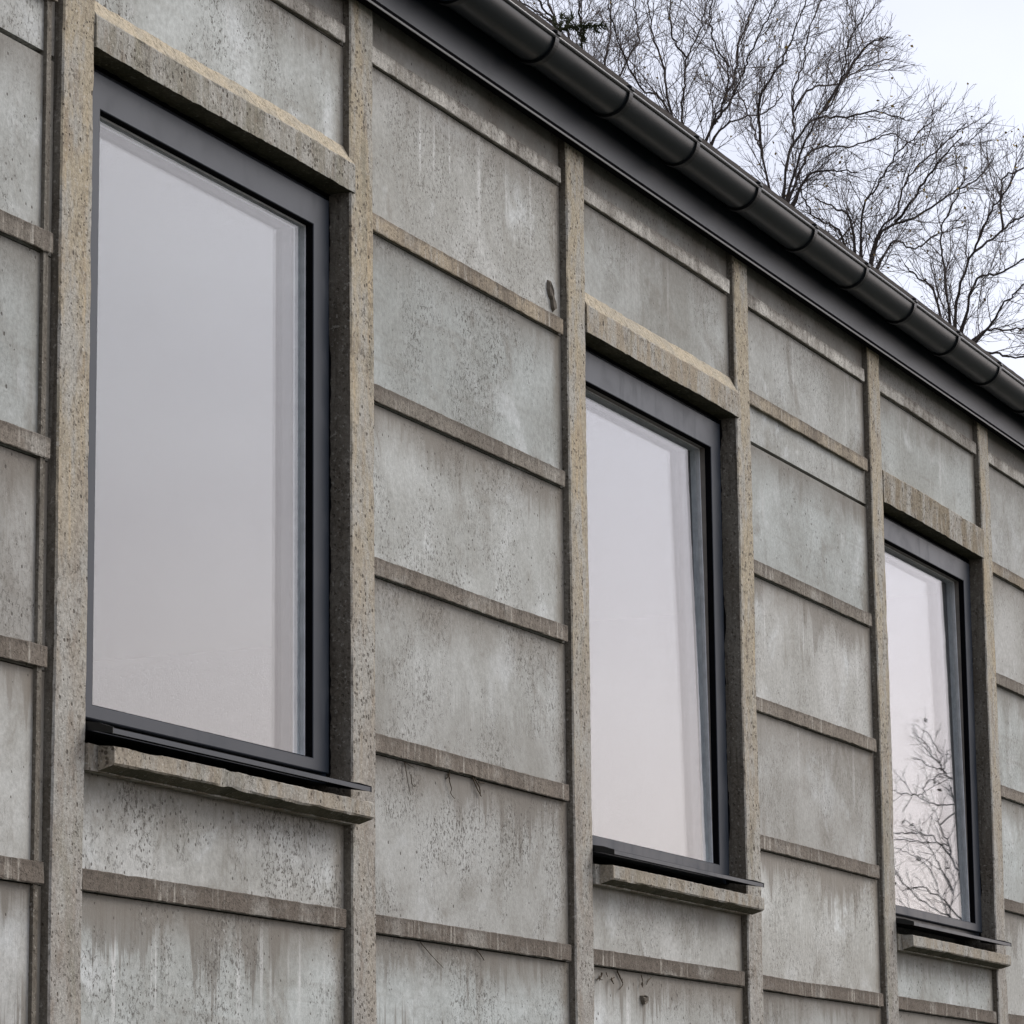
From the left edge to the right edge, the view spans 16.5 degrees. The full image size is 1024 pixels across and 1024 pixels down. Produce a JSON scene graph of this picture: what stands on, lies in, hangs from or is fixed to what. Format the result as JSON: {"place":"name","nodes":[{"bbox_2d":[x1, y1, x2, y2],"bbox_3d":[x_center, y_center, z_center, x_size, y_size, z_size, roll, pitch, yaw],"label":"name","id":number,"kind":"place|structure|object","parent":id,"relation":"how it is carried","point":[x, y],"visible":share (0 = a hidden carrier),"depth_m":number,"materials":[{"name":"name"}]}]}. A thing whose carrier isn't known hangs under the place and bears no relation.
{"place":"outdoors","nodes":[
{"label":"outdoors","id":0,"kind":"place"},
{"bbox_2d":[518,0,1023,378],"label":"sky","id":1,"kind":"structure","parent":0,"point":[980,43],"materials":[{"name":"white"}]},
{"label":"ground","id":2,"kind":"structure","parent":0,"visible":0},
{"bbox_2d":[0,0,1023,1023],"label":"concrete building","id":3,"kind":"structure","parent":2,"relation":"on","point":[600,480],"depth_m":9.26,"materials":[{"name":"concrete"}]},
{"bbox_2d":[85,64,371,791],"bbox_3d":[-0.647,-0.151,7.628,0.208,1.414,1.177,-5,-12,23],"label":"window","id":4,"kind":"structure","parent":3,"relation":"in","point":[126,117],"depth_m":8.00,"materials":[{"name":"metal"}]},
{"bbox_2d":[404,762,414,794],"bbox_3d":[-0.241,0.628,8.325,0.005,0.077,0.055,-5,-12,23],"label":"dead vine","id":5,"kind":"object","parent":3,"relation":"attached to","point":[407,777],"visible":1,"depth_m":8.31,"materials":[{"name":"brown plant"}]},
{"bbox_2d":[446,770,454,798],"bbox_3d":[-0.148,0.657,8.536,0.010,0.067,0.045,-5,-12,23],"label":"dead vine","id":6,"kind":"object","parent":3,"relation":"attached to","point":[448,774],"visible":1,"depth_m":8.53,"materials":[{"name":"brown plant"}]},
{"bbox_2d":[472,776,484,796],"bbox_3d":[-0.082,0.675,8.683,0.007,0.046,0.073,-5,-12,23],"label":"dead vine","id":7,"kind":"object","parent":3,"relation":"attached to","point":[474,779],"visible":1,"depth_m":8.67,"materials":[{"name":"brown plant"}]},
{"bbox_2d":[617,970,622,989],"bbox_3d":[0.288,1.248,9.418,0.005,0.052,0.040,-5,-12,23],"label":"dead vine","id":8,"kind":"object","parent":3,"relation":"attached to","point":[620,979],"visible":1,"depth_m":9.42,"materials":[{"name":"brown plant"}]},
{"bbox_2d":[585,345,763,886],"bbox_3d":[0.404,0.313,9.961,0.208,1.413,1.177,-5,-12,23],"label":"window","id":9,"kind":"structure","parent":3,"relation":"in","point":[611,388],"depth_m":10.36,"materials":[{"name":"metal"}]},
{"bbox_2d":[884,513,1011,946],"bbox_3d":[1.454,0.769,12.296,0.208,1.419,1.177,-5,-12,23],"label":"window","id":10,"kind":"structure","parent":3,"relation":"in","point":[904,545],"depth_m":12.71,"materials":[{"name":"metal"}]},
{"bbox_2d":[550,11,609,47],"bbox_3d":[0.239,1.360,24.872,4.858,10.250,5.044,-5,-12,23],"label":"evergreen tree","id":11,"kind":"object","parent":2,"relation":"on","point":[569,25],"visible":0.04,"depth_m":25.78,"materials":[{"name":"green plant"}]},
{"bbox_2d":[519,0,689,81],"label":"bare tree","id":12,"kind":"object","parent":2,"relation":"on","point":[578,13],"visible":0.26,"depth_m":37.77,"materials":[{"name":"brown plant"}]},
{"bbox_2d":[571,0,900,243],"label":"bare tree","id":13,"kind":"object","parent":2,"relation":"on","point":[633,43],"visible":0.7,"depth_m":33.52,"materials":[{"name":"brown plant"}]},
{"bbox_2d":[687,0,949,261],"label":"bare tree","id":14,"kind":"object","parent":2,"relation":"on","point":[824,106],"visible":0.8,"depth_m":29.73,"materials":[{"name":"brown plant"}]},
{"bbox_2d":[761,79,1023,279],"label":"bare tree","id":15,"kind":"object","parent":2,"relation":"on","point":[853,239],"visible":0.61,"depth_m":30.69,"materials":[{"name":"brown plant"}]},
{"bbox_2d":[854,117,1023,358],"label":"bare tree","id":16,"kind":"object","parent":2,"relation":"on","point":[999,203],"visible":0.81,"depth_m":28.61,"materials":[{"name":"brown plant"}]}
]}

